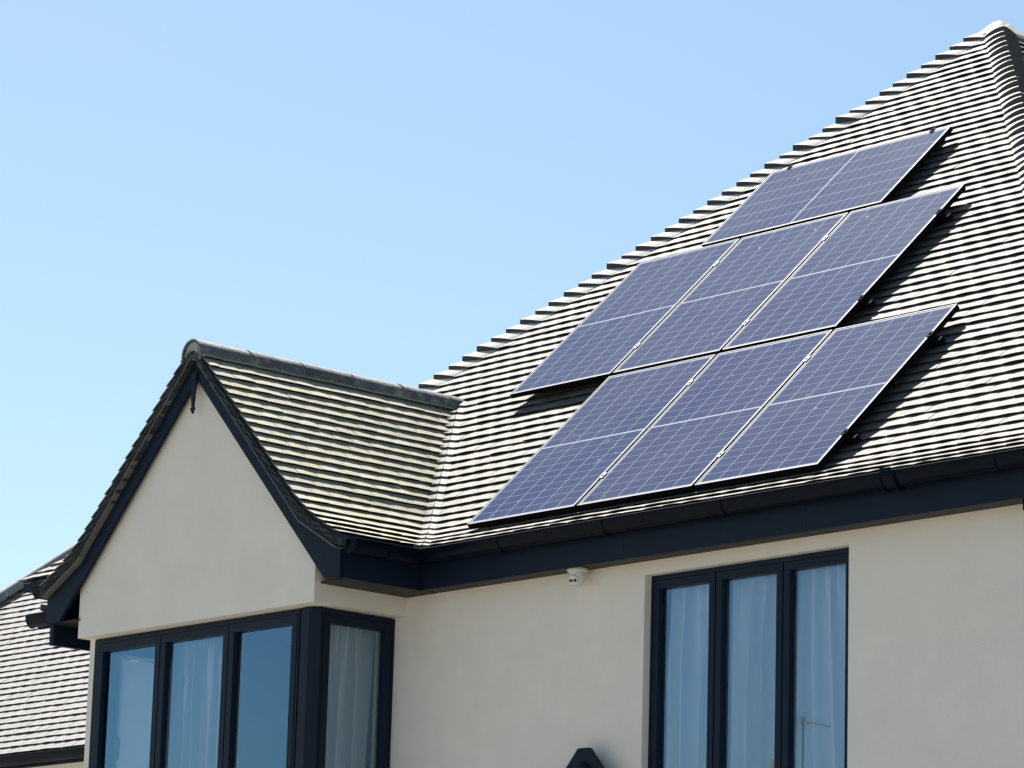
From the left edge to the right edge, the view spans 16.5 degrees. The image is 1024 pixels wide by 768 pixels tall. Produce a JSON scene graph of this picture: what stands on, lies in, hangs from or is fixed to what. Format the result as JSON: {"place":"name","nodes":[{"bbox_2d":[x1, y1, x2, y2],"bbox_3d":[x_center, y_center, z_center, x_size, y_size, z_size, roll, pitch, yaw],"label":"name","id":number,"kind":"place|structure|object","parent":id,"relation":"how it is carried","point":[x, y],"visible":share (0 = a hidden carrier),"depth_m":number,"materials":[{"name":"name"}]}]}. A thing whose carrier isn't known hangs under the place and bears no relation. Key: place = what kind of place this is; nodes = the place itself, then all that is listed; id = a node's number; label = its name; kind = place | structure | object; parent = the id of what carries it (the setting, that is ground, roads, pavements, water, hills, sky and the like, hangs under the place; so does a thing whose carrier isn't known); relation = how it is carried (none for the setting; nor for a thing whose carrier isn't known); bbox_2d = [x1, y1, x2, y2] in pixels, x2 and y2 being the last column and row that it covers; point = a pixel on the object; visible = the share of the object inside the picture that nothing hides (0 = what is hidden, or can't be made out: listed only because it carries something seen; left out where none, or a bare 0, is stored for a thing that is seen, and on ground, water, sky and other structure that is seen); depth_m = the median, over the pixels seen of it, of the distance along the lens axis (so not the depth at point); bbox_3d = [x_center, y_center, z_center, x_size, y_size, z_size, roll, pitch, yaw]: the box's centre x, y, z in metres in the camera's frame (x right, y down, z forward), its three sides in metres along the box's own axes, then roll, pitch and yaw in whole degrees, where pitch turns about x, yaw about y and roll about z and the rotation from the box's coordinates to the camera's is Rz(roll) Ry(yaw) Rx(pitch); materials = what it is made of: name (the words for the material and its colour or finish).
{"place":"outdoors","nodes":[
{"label":"outdoors","id":0,"kind":"place"},
{"bbox_2d":[0,543,139,767],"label":"house","id":1,"kind":"structure","parent":0,"point":[43,695],"depth_m":32.55,"materials":[{"name":"concrete"}]},
{"bbox_2d":[0,0,1023,590],"label":"sky","id":2,"kind":"structure","parent":0,"point":[383,190],"materials":[{"name":"blue"}]},
{"bbox_3d":[2.698,-1.436,24.269,0.040,0.071,1.094,-12,25,47],"label":"rail","id":3,"kind":"object","parent":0,"visible":0},
{"bbox_2d":[702,126,952,246],"bbox_3d":[2.210,-1.388,24.747,1.704,0.048,1.036,-12,25,47],"label":"solar panel","id":4,"kind":"object","parent":3,"relation":"attached to","point":[848,182],"visible":1,"depth_m":24.67,"materials":[{"name":"blue glass"}]},
{"label":"ground","id":5,"kind":"structure","parent":0,"visible":0},
{"bbox_2d":[18,20,1023,767],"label":"house","id":6,"kind":"structure","parent":5,"relation":"on","point":[270,518],"depth_m":22.41,"materials":[{"name":"concrete"}]},
{"bbox_2d":[109,646,154,767],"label":"window","id":7,"kind":"structure","parent":6,"relation":"in","point":[146,652],"depth_m":24.18,"materials":[{"name":"blue"}]},
{"bbox_2d":[111,654,154,767],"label":"roller blind","id":8,"kind":"object","parent":6,"relation":"attached to","point":[133,704],"visible":0.6,"depth_m":24.25,"materials":[{"name":"white fabric"}]},
{"bbox_2d":[165,636,222,767],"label":"curtain","id":9,"kind":"object","parent":6,"relation":"hanging from","point":[194,704],"visible":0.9,"depth_m":23.48,"materials":[{"name":"white fabric"}]},
{"bbox_2d":[88,609,301,767],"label":"window","id":10,"kind":"structure","parent":6,"relation":"in","point":[230,630],"depth_m":23.38,"materials":[{"name":"black"}]},
{"bbox_2d":[325,624,374,767],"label":"curtain","id":11,"kind":"object","parent":6,"relation":"hanging from","point":[350,672],"visible":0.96,"depth_m":22.79,"materials":[{"name":"white fabric"}]},
{"bbox_2d":[316,608,394,767],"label":"window","id":12,"kind":"structure","parent":6,"relation":"in","point":[386,626],"depth_m":22.71,"materials":[{"name":"black"}]},
{"bbox_2d":[567,567,587,586],"bbox_3d":[0.401,1.187,21.572,0.131,0.113,0.131,13,-17,-41],"label":"security camera","id":13,"kind":"object","parent":6,"relation":"attached to","point":[577,577],"visible":1,"depth_m":21.53,"materials":[{"name":"grey plastic"}]},
{"bbox_2d":[566,747,603,767],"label":"wall lantern","id":14,"kind":"object","parent":6,"relation":"attached to","point":[587,757],"depth_m":21.18,"materials":[{"name":"black metal"}]},
{"bbox_2d":[666,570,799,767],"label":"curtain","id":15,"kind":"object","parent":6,"relation":"hanging from","point":[750,679],"visible":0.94,"depth_m":20.82,"materials":[{"name":"white fabric"}]},
{"bbox_2d":[648,547,848,767],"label":"window","id":16,"kind":"structure","parent":6,"relation":"in","point":[785,568],"depth_m":20.67,"materials":[{"name":"black"}]},
{"bbox_2d":[770,759,773,767],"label":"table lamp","id":17,"kind":"object","parent":6,"relation":"attached to","point":[771,763],"visible":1,"depth_m":20.29,"materials":[{"name":"grey"}]},
{"bbox_2d":[797,564,845,767],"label":"curtain","id":18,"kind":"object","parent":6,"relation":"hanging from","point":[821,687],"visible":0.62,"depth_m":20.28,"materials":[{"name":"white fabric"}]},
{"bbox_2d":[840,434,860,446],"bbox_3d":[0.950,0.570,21.623,3.130,0.078,0.134,-12,25,47],"label":"mounting rail","id":19,"kind":"object","parent":6,"relation":"attached to","point":[853,439],"visible":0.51,"depth_m":20.52,"materials":[{"name":"black metal"}]},
{"bbox_2d":[467,354,715,528],"bbox_3d":[0.533,0.360,22.710,1.030,0.047,1.704,-12,25,47],"label":"solar panel","id":20,"kind":"object","parent":19,"relation":"on","point":[571,462],"visible":1,"depth_m":22.67,"materials":[{"name":"blue glass"}]},
{"bbox_2d":[577,330,832,509],"bbox_3d":[1.223,0.213,21.964,1.030,0.047,1.704,-12,25,47],"label":"solar panel","id":21,"kind":"object","parent":19,"relation":"on","point":[697,428],"visible":1,"depth_m":21.92,"materials":[{"name":"blue glass"}]},
{"bbox_2d":[695,304,959,489],"bbox_3d":[1.909,0.067,21.222,1.019,0.047,1.704,-12,25,47],"label":"solar panel","id":22,"kind":"object","parent":19,"relation":"on","point":[822,403],"visible":1,"depth_m":21.16,"materials":[{"name":"blue glass"}]},
{"bbox_2d":[856,299,875,311],"bbox_3d":[1.225,-0.257,23.454,3.132,0.078,0.134,-12,25,47],"label":"mounting rail","id":23,"kind":"object","parent":6,"relation":"attached to","point":[868,304],"visible":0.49,"depth_m":22.35,"materials":[{"name":"black metal"}]},
{"bbox_2d":[510,239,739,398],"bbox_3d":[0.807,-0.467,24.541,1.030,0.048,1.704,-12,25,47],"label":"solar panel","id":24,"kind":"object","parent":23,"relation":"attached to","point":[606,337],"visible":1,"depth_m":24.50,"materials":[{"name":"blue glass"}]},
{"bbox_2d":[613,212,848,374],"bbox_3d":[1.498,-0.614,23.796,1.030,0.048,1.704,-12,25,47],"label":"solar panel","id":25,"kind":"object","parent":23,"relation":"attached to","point":[718,307],"visible":1,"depth_m":23.76,"materials":[{"name":"blue glass"}]},
{"bbox_2d":[722,184,965,351],"bbox_3d":[2.184,-0.760,23.054,1.019,0.048,1.704,-12,25,47],"label":"solar panel","id":26,"kind":"object","parent":23,"relation":"attached to","point":[841,273],"visible":1,"depth_m":23.00,"materials":[{"name":"blue glass"}]},
{"bbox_2d":[925,336,945,348],"bbox_3d":[1.523,-0.009,22.268,3.130,0.078,0.134,-12,25,47],"label":"mounting rail","id":27,"kind":"object","parent":6,"relation":"attached to","point":[938,341],"visible":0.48,"depth_m":21.16,"materials":[{"name":"black metal"}]},
{"bbox_2d":[933,213,953,225],"bbox_3d":[1.799,-0.836,24.099,3.132,0.078,0.134,-12,25,47],"label":"mounting rail","id":28,"kind":"object","parent":6,"relation":"attached to","point":[946,218],"visible":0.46,"depth_m":23.00,"materials":[{"name":"black metal"}]}
]}

